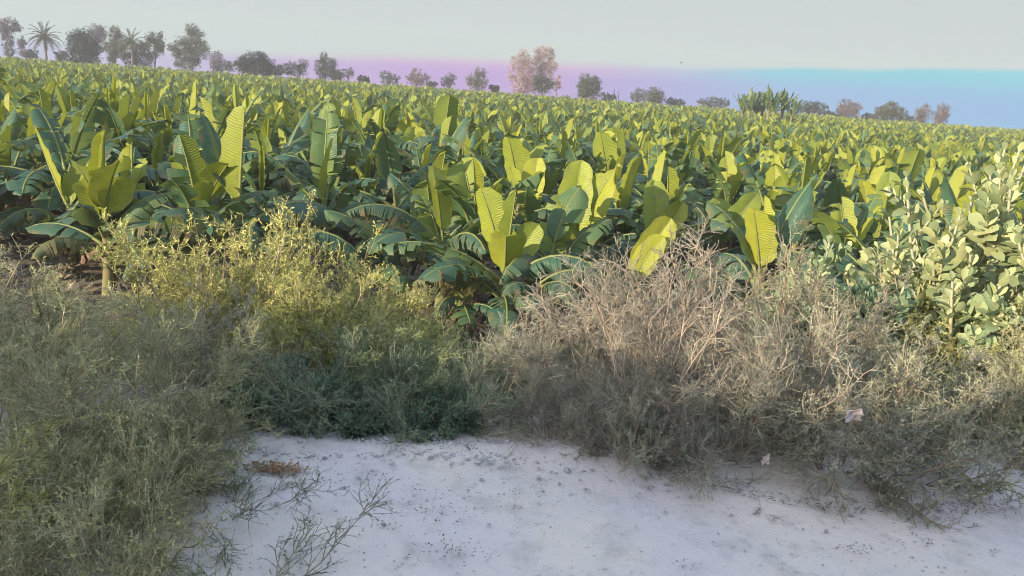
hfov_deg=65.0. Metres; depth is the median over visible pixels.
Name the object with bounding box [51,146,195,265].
banana plant
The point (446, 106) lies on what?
banana plant
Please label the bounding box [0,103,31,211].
banana plant
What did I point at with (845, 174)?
banana plant
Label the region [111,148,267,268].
banana plant
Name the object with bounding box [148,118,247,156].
banana plant
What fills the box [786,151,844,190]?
banana plant
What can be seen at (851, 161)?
banana plant
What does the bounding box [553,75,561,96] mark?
tree
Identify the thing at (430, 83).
bush
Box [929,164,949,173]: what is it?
banana plant
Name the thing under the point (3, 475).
thorny shrub
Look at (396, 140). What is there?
banana plant
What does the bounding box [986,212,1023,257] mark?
banana plant
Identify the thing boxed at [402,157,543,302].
banana plant
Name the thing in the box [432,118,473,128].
banana plant
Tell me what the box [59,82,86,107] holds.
banana plant
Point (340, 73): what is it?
bush
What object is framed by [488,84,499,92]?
bush
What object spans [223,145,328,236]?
banana plant
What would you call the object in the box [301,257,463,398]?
thorny shrub
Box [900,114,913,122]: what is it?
bush
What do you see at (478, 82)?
bush
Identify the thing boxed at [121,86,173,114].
banana plant
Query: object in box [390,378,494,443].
leafy bush
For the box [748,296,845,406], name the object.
milkweed shrub
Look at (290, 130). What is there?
banana plant
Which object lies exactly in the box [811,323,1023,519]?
thorny shrub
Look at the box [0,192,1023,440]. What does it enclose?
ground
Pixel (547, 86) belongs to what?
bush
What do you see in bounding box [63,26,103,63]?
tree
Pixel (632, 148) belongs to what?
banana plant
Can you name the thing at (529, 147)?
banana plant
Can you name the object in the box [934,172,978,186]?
banana plant
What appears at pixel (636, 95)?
bush
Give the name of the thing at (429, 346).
thorny shrub
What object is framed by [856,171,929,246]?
banana plant
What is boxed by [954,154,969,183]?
banana plant
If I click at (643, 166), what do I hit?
banana plant
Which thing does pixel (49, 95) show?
banana plant
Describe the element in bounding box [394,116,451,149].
banana plant
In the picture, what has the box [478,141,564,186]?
banana plant
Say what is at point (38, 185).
banana plant
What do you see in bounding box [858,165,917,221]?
banana plant
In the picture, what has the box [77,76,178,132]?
banana plant
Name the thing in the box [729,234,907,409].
milkweed shrub
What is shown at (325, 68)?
tree
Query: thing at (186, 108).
banana plant
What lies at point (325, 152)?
banana plant
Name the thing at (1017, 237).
milkweed shrub
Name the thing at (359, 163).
banana plant
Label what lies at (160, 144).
banana plant
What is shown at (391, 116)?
banana plant
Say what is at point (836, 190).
banana plant
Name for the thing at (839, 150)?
banana plant
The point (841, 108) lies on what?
domed tree
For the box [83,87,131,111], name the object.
banana plant
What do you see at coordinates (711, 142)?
banana plant
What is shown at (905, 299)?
milkweed shrub
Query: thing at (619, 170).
banana plant
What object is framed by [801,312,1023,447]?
thorny shrub
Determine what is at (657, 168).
banana plant
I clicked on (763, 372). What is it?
thorny shrub
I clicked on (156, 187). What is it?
banana plant
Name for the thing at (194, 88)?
banana plant
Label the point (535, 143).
banana plant
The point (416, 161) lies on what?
banana plant
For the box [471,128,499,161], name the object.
banana plant
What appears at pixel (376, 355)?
thorny shrub
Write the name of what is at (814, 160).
banana plant
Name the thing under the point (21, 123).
banana plant
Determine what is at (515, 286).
banana plant
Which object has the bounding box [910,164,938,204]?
banana plant
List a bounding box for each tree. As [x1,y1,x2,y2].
[0,16,27,57]
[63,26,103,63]
[88,23,108,61]
[104,25,126,64]
[115,31,165,67]
[166,22,211,71]
[208,51,225,72]
[233,49,275,76]
[282,57,309,77]
[314,51,338,80]
[506,48,539,94]
[529,45,558,94]
[576,73,602,100]
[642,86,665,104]
[836,97,862,118]
[872,100,907,121]
[914,103,933,122]
[931,102,951,124]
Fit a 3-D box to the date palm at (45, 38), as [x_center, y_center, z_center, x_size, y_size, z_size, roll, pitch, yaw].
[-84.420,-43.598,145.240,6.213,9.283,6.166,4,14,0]
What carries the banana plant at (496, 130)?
on the ground
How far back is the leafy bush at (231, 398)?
3.65 m
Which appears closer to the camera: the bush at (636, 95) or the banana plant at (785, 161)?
the banana plant at (785, 161)
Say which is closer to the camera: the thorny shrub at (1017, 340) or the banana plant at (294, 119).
the thorny shrub at (1017, 340)
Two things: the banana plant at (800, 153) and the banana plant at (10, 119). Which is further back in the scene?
the banana plant at (800, 153)
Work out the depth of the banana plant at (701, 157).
32.76 m
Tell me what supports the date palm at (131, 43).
on the ground
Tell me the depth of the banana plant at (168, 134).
22.55 m
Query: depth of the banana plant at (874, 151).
31.34 m
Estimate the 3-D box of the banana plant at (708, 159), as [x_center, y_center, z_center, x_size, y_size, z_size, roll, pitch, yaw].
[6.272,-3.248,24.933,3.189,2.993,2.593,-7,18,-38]
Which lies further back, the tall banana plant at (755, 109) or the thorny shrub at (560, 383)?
the tall banana plant at (755, 109)
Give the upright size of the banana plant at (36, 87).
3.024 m
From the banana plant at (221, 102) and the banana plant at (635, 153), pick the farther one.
the banana plant at (221, 102)
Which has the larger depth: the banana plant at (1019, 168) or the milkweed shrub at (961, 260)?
the banana plant at (1019, 168)
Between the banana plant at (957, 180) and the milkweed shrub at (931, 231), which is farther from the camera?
the banana plant at (957, 180)
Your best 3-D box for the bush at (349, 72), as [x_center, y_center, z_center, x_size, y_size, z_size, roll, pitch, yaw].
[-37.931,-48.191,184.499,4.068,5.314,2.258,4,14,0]
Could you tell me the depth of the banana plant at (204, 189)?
12.79 m
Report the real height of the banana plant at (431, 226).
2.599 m
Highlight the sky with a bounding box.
[0,0,1023,129]
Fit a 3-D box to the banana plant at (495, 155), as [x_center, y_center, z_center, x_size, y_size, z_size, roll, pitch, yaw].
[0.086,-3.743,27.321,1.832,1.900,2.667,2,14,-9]
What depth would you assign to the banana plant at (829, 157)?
30.23 m
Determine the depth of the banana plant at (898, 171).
21.25 m
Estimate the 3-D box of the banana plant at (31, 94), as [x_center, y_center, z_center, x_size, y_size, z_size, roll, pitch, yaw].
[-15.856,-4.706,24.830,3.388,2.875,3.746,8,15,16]
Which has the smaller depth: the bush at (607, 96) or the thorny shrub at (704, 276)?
the thorny shrub at (704, 276)
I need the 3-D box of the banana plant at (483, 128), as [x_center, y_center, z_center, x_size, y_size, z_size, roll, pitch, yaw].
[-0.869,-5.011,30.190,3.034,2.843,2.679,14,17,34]
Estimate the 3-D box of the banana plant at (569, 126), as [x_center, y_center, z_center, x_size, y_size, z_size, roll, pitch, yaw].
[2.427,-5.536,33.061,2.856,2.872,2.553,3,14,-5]
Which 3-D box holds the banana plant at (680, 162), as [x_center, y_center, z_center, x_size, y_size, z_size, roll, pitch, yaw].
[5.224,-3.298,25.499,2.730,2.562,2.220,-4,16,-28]
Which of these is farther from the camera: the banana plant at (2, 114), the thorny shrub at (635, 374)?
the banana plant at (2, 114)
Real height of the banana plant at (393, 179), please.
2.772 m
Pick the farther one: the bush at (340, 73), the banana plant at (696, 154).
the bush at (340, 73)
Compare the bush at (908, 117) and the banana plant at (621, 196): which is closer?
the banana plant at (621, 196)
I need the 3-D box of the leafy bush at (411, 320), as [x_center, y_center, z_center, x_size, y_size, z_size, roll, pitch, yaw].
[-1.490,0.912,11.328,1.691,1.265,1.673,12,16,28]
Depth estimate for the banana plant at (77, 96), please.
27.33 m
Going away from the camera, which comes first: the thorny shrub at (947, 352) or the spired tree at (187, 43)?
the thorny shrub at (947, 352)
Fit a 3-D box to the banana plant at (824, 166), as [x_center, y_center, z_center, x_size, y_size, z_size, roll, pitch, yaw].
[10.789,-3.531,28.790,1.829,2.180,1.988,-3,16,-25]
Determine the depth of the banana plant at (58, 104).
29.60 m
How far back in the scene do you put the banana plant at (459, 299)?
12.16 m
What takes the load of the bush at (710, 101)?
on the ground
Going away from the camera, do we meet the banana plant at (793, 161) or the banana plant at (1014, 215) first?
the banana plant at (1014, 215)
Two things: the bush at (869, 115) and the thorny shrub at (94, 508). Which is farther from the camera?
the bush at (869, 115)
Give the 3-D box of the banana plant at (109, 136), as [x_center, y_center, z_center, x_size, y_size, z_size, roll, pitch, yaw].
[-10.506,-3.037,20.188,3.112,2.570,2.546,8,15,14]
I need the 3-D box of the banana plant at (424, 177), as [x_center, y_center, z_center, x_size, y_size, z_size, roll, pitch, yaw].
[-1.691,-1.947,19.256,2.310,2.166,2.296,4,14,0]
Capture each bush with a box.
[19,48,39,58]
[53,50,67,61]
[178,362,314,434]
[222,60,236,71]
[265,349,363,418]
[271,63,284,76]
[280,372,405,438]
[329,69,342,79]
[340,67,355,80]
[357,74,369,82]
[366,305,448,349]
[379,70,399,84]
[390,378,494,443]
[405,67,430,86]
[425,80,438,87]
[436,322,486,374]
[439,72,456,87]
[465,65,488,90]
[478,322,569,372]
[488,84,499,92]
[532,74,557,95]
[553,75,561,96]
[599,92,616,100]
[630,87,646,102]
[666,97,685,105]
[696,96,729,108]
[796,100,828,114]
[824,110,841,116]
[861,111,874,119]
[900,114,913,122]
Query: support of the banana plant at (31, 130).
on the ground
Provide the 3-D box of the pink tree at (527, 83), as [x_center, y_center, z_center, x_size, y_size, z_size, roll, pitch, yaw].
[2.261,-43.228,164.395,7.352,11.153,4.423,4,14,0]
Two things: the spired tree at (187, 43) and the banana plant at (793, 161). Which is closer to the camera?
the banana plant at (793, 161)
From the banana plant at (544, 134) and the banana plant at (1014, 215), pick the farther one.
the banana plant at (544, 134)
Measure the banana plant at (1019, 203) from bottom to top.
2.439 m
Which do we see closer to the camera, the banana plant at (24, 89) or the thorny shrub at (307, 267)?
the thorny shrub at (307, 267)
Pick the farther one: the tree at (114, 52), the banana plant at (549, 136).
the tree at (114, 52)
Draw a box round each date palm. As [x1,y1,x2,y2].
[25,20,63,60]
[117,28,145,65]
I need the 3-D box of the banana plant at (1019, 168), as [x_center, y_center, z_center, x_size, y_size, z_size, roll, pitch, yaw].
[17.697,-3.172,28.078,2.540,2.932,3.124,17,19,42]
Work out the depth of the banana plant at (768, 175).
19.69 m
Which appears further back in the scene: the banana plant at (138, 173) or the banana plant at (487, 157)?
the banana plant at (487, 157)
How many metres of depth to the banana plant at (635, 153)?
25.33 m
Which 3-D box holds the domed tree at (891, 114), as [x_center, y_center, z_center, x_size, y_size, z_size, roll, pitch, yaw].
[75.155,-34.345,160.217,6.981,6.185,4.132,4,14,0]
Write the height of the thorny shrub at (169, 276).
1.481 m
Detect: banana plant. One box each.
[0,67,7,84]
[0,81,10,113]
[0,84,73,139]
[0,91,27,140]
[0,92,188,257]
[0,100,109,204]
[0,103,18,120]
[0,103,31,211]
[0,125,69,234]
[0,125,171,279]
[3,110,171,216]
[6,111,99,130]
[8,85,36,108]
[10,88,119,213]
[10,105,61,117]
[14,88,52,106]
[17,91,39,108]
[19,83,40,104]
[24,130,191,295]
[26,80,57,110]
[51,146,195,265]
[52,93,117,110]
[53,93,100,125]
[55,86,101,128]
[55,123,165,164]
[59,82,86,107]
[60,136,187,210]
[66,105,83,125]
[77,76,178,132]
[80,86,90,96]
[81,87,108,108]
[81,94,167,162]
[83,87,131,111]
[93,113,278,292]
[100,94,172,164]
[109,125,196,164]
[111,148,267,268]
[113,130,164,220]
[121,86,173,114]
[122,91,177,136]
[122,105,365,286]
[129,89,160,121]
[129,104,216,151]
[129,106,172,131]
[133,145,180,219]
[148,97,274,206]
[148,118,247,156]
[150,80,220,120]
[158,96,177,116]
[159,95,181,120]
[162,104,211,124]
[171,106,217,124]
[172,83,291,146]
[172,90,253,140]
[180,94,225,111]
[196,108,275,152]
[212,97,272,121]
[222,101,233,110]
[222,155,257,202]
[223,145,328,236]
[242,92,290,138]
[242,117,343,225]
[242,128,365,225]
[243,101,339,183]
[243,131,343,169]
[244,101,306,158]
[248,106,308,152]
[248,110,302,125]
[251,101,380,266]
[255,98,303,132]
[256,128,313,184]
[271,129,375,234]
[276,111,325,146]
[280,95,333,119]
[293,102,306,112]
[295,128,373,181]
[314,97,348,119]
[324,210,443,303]
[328,128,432,241]
[335,153,407,230]
[336,106,360,139]
[339,104,400,132]
[342,97,381,141]
[342,107,439,177]
[345,107,404,174]
[345,166,490,315]
[351,129,416,191]
[355,151,492,289]
[364,104,387,114]
[377,143,431,204]
[378,107,501,197]
[382,187,603,339]
[386,130,420,187]
[387,97,432,133]
[392,105,425,124]
[392,127,442,192]
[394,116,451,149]
[396,117,413,131]
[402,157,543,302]
[405,131,493,175]
[406,108,427,121]
[407,112,425,127]
[407,162,448,207]
[409,278,499,344]
[412,95,492,151]
[414,148,490,184]
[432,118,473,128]
[441,135,459,162]
[443,134,567,221]
[461,142,495,149]
[468,116,478,129]
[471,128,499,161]
[471,185,624,330]
[475,115,527,156]
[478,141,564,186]
[481,151,500,172]
[484,137,550,223]
[490,152,497,158]
[491,126,516,148]
[494,160,636,314]
[496,113,531,140]
[497,117,528,139]
[501,269,599,334]
[503,149,562,205]
[510,158,545,224]
[522,135,559,186]
[525,127,546,140]
[529,135,545,147]
[533,132,553,146]
[533,198,617,232]
[539,132,558,146]
[543,129,592,186]
[543,198,639,270]
[549,118,592,149]
[551,117,580,150]
[551,148,596,185]
[553,138,608,190]
[556,132,561,153]
[576,131,643,192]
[586,166,732,288]
[587,127,674,173]
[592,154,639,232]
[595,123,625,153]
[595,216,695,318]
[606,156,643,263]
[614,143,705,224]
[617,137,695,225]
[621,150,685,183]
[621,180,707,294]
[624,134,649,150]
[625,143,634,152]
[627,140,673,152]
[628,148,645,172]
[637,144,716,200]
[643,141,655,159]
[657,135,667,144]
[662,129,703,167]
[664,171,706,228]
[668,145,709,195]
[675,174,860,336]
[676,148,713,184]
[679,145,701,155]
[684,192,789,280]
[686,150,770,252]
[693,136,741,196]
[698,149,825,203]
[699,143,704,162]
[704,134,723,186]
[714,147,748,170]
[727,155,888,289]
[730,152,823,247]
[734,94,755,121]
[734,146,823,279]
[737,150,764,163]
[741,87,765,117]
[745,92,766,116]
[756,91,767,116]
[756,153,788,164]
[758,84,781,119]
[765,88,790,120]
[769,137,789,164]
[770,193,886,311]
[775,171,925,269]
[778,90,798,121]
[778,151,803,167]
[781,95,804,122]
[784,156,836,179]
[786,143,832,158]
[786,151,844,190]
[795,204,918,312]
[798,154,816,172]
[801,145,841,184]
[803,183,900,253]
[804,143,836,175]
[813,160,828,175]
[816,164,866,202]
[817,137,854,163]
[819,159,911,201]
[819,160,912,220]
[821,152,863,178]
[821,179,848,206]
[830,146,862,178]
[834,150,872,191]
[840,145,896,174]
[842,169,856,190]
[843,157,883,179]
[846,223,949,297]
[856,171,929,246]
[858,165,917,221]
[868,147,904,177]
[875,149,940,185]
[880,147,896,164]
[891,165,1021,246]
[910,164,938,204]
[918,177,949,235]
[923,157,952,170]
[926,157,951,176]
[927,193,1021,245]
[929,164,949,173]
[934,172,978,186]
[935,165,995,271]
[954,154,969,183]
[968,160,979,172]
[968,160,1006,184]
[975,189,1023,219]
[978,153,1022,179]
[979,183,1019,293]
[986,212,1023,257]
[1013,175,1023,191]
[1015,166,1022,173]
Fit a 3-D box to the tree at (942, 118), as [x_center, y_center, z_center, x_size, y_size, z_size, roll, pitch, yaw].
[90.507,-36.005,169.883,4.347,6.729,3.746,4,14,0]
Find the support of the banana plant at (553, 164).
on the ground
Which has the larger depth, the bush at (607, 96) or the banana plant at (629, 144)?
the bush at (607, 96)
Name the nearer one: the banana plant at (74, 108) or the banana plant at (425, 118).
the banana plant at (74, 108)
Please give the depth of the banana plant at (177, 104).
33.13 m
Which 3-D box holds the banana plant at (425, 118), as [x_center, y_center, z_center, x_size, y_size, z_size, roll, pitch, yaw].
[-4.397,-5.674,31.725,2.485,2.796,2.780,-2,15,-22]
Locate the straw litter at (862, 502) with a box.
[649,462,1023,516]
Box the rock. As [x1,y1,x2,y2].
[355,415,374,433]
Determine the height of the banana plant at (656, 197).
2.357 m
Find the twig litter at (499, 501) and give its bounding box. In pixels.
[263,434,944,569]
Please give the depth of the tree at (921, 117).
169.22 m
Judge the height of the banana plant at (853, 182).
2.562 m
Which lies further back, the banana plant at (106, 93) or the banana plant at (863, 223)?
the banana plant at (106, 93)
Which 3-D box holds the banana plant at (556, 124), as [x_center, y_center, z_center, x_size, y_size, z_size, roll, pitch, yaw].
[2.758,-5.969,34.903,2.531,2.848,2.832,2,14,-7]
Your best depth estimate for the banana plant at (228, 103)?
29.66 m
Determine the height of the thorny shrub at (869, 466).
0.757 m
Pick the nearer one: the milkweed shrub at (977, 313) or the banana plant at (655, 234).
the milkweed shrub at (977, 313)
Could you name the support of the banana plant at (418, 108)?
on the ground
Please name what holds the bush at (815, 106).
on the ground
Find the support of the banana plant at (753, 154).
on the ground
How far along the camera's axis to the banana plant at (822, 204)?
19.33 m
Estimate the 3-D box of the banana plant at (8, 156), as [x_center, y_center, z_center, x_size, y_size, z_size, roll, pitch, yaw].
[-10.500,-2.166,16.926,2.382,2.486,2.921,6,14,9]
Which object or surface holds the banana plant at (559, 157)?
on the ground
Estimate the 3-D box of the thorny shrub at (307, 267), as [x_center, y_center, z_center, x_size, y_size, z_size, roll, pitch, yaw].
[-1.671,0.352,5.645,1.767,2.003,2.333,16,18,39]
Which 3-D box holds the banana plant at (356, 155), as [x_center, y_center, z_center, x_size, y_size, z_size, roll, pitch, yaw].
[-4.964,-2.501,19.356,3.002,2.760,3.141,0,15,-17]
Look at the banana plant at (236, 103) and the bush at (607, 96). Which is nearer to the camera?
the banana plant at (236, 103)
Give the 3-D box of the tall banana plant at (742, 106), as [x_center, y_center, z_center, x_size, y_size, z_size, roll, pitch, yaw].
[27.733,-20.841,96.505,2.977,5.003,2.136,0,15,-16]
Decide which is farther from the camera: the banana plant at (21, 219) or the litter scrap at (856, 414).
the banana plant at (21, 219)
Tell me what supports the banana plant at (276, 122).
on the ground
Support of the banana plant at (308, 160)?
on the ground
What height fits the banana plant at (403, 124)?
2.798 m
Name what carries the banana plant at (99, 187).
on the ground
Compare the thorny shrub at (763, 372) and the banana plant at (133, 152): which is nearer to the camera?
the thorny shrub at (763, 372)
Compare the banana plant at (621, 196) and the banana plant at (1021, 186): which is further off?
the banana plant at (1021, 186)
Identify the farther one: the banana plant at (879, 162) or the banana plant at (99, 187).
the banana plant at (879, 162)
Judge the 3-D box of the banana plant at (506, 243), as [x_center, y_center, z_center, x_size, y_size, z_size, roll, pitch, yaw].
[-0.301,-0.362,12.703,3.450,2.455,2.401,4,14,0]
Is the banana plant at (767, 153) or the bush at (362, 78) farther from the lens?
the bush at (362, 78)
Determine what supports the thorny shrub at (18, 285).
on the ground
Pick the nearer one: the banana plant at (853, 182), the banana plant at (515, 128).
the banana plant at (853, 182)
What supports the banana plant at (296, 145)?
on the ground
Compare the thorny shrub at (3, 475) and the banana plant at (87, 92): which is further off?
the banana plant at (87, 92)
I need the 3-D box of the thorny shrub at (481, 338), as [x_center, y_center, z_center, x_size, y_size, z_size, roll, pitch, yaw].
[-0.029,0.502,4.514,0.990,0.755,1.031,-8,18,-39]
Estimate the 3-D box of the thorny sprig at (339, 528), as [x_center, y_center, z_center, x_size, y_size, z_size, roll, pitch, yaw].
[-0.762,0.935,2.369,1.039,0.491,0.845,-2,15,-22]
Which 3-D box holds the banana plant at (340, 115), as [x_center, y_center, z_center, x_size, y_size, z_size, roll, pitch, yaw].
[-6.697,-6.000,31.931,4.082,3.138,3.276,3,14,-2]
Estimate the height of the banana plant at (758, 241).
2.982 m
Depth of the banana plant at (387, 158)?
17.56 m
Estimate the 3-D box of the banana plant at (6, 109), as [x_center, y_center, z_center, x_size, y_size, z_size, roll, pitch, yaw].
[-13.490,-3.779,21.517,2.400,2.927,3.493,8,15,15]
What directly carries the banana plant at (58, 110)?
on the ground
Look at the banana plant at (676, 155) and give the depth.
20.92 m
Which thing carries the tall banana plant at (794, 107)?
on the ground
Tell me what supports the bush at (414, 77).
on the ground
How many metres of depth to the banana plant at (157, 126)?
18.07 m
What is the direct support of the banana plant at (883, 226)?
on the ground
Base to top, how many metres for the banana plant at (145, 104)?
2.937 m
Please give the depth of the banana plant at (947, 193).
14.39 m
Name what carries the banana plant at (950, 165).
on the ground
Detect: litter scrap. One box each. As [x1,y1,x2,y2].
[761,454,769,465]
[844,408,863,422]
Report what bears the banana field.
on the ground
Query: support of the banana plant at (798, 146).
on the ground
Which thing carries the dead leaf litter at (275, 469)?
on the dirt road
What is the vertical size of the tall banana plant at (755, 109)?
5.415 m
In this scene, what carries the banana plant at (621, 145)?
on the ground
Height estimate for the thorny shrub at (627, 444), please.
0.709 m
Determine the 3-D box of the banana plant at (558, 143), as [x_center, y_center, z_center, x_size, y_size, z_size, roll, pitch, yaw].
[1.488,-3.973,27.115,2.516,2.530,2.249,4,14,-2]
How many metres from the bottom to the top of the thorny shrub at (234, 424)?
0.707 m
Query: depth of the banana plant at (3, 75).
32.46 m
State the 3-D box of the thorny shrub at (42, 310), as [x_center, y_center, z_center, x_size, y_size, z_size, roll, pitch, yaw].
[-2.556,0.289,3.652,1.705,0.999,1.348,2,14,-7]
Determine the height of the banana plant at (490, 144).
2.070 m
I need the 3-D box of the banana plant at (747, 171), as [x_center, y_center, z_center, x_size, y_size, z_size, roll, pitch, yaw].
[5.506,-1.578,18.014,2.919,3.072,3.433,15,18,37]
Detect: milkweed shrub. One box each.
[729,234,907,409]
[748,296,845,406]
[764,270,917,409]
[822,207,1015,406]
[824,141,1023,360]
[830,142,1023,425]
[924,270,1023,376]
[998,225,1023,426]
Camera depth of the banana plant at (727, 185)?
19.69 m
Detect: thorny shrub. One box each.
[0,233,210,498]
[0,243,158,428]
[0,257,76,365]
[0,271,246,372]
[0,276,230,523]
[0,395,219,575]
[0,407,124,553]
[0,426,236,575]
[1,299,313,473]
[28,379,255,549]
[33,207,404,384]
[58,347,268,539]
[79,262,316,413]
[150,188,407,377]
[191,258,431,380]
[196,322,418,446]
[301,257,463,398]
[305,302,468,415]
[336,331,533,454]
[354,311,464,386]
[388,312,535,400]
[424,311,563,414]
[458,340,611,455]
[461,294,610,433]
[511,213,790,413]
[514,221,820,464]
[514,321,627,397]
[536,344,714,473]
[537,247,703,398]
[543,360,716,491]
[613,358,805,523]
[638,216,922,412]
[652,289,975,492]
[695,344,1023,534]
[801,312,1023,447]
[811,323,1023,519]
[865,301,1023,430]
[903,304,1023,469]
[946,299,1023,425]
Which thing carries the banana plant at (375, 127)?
on the ground
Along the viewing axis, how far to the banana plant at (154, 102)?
28.37 m
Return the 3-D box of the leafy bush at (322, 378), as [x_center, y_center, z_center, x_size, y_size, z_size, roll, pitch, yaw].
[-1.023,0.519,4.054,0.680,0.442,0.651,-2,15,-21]
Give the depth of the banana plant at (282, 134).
23.17 m
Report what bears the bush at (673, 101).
on the ground
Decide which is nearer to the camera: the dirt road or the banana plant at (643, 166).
the dirt road
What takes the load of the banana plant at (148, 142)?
on the ground
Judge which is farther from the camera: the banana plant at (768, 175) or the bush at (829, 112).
the bush at (829, 112)
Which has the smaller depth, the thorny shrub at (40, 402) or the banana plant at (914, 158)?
the thorny shrub at (40, 402)
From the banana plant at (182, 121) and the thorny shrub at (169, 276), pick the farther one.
the banana plant at (182, 121)
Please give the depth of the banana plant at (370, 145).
21.69 m
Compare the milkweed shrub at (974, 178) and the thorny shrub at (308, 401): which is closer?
the thorny shrub at (308, 401)
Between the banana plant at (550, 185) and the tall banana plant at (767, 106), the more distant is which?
the tall banana plant at (767, 106)
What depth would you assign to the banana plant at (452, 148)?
20.91 m
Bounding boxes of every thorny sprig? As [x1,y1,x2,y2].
[76,472,401,575]
[123,438,348,575]
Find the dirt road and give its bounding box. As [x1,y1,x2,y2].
[0,379,1023,575]
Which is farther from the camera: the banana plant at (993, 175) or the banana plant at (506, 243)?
the banana plant at (993, 175)
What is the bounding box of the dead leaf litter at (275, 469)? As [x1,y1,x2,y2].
[243,459,311,475]
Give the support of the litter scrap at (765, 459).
in the thorny shrub at (709, 471)
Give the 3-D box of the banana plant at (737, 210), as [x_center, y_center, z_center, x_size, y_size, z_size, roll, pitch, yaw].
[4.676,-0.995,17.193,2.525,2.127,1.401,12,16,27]
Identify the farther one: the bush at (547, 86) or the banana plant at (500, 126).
the bush at (547, 86)
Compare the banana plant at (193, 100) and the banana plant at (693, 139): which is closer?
the banana plant at (193, 100)
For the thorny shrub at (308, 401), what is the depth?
3.66 m
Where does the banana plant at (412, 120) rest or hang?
on the ground
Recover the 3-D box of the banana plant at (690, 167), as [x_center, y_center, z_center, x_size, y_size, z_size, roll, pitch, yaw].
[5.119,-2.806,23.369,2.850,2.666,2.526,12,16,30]
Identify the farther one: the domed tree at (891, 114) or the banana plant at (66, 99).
the domed tree at (891, 114)
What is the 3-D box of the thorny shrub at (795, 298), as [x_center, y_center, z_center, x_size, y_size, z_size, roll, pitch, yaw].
[1.665,0.266,5.104,1.764,1.478,1.667,13,17,32]
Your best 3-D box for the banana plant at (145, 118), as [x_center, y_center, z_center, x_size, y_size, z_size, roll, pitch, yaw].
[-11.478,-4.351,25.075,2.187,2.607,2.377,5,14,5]
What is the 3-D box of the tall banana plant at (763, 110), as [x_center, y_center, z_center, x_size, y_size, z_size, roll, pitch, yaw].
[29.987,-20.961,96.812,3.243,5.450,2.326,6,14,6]
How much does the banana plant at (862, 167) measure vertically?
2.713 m
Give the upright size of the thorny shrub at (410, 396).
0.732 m
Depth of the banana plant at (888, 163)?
23.30 m
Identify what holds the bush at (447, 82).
on the ground
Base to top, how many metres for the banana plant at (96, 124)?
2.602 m
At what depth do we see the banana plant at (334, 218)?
13.46 m
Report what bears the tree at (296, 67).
on the ground
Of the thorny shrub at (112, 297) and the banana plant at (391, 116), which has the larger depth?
the banana plant at (391, 116)
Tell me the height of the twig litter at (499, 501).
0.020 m
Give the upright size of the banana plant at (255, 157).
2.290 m
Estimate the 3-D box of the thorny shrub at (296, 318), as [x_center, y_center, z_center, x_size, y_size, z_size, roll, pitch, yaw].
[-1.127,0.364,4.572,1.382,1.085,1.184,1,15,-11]
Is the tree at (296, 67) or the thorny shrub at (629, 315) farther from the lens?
the tree at (296, 67)
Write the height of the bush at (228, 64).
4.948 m
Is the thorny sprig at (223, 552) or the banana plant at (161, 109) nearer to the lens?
the thorny sprig at (223, 552)
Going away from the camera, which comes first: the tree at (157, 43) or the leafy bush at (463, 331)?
the leafy bush at (463, 331)
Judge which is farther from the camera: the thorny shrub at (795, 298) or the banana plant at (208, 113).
the banana plant at (208, 113)
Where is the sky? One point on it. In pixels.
(966, 55)
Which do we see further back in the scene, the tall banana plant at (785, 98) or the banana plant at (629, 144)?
the tall banana plant at (785, 98)
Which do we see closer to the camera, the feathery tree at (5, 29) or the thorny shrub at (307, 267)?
the thorny shrub at (307, 267)
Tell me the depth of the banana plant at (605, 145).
22.95 m
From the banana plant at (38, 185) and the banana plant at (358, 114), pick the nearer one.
the banana plant at (38, 185)
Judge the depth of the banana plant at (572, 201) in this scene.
13.34 m
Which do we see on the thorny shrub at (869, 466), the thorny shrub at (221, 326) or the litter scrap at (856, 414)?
the litter scrap at (856, 414)
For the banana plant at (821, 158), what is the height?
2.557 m
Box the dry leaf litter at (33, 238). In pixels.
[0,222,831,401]
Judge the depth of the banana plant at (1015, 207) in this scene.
18.07 m
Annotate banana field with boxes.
[0,56,1023,268]
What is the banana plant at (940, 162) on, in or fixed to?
on the ground
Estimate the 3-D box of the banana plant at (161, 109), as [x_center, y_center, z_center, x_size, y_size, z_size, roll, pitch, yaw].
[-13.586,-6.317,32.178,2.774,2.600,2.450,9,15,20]
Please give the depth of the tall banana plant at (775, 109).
93.79 m
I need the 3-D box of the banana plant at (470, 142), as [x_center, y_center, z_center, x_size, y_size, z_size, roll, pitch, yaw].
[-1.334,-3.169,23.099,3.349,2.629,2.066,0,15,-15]
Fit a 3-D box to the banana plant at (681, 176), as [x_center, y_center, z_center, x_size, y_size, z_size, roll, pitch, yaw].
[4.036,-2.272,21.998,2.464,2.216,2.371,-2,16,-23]
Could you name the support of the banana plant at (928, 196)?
on the ground
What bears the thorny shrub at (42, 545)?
on the ground
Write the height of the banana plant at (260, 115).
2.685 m
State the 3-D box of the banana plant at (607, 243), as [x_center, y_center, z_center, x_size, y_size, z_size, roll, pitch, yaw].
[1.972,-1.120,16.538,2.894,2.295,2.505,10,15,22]
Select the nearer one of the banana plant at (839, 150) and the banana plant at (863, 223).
the banana plant at (863, 223)
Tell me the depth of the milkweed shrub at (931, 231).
6.02 m
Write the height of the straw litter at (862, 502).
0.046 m
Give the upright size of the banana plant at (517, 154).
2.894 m

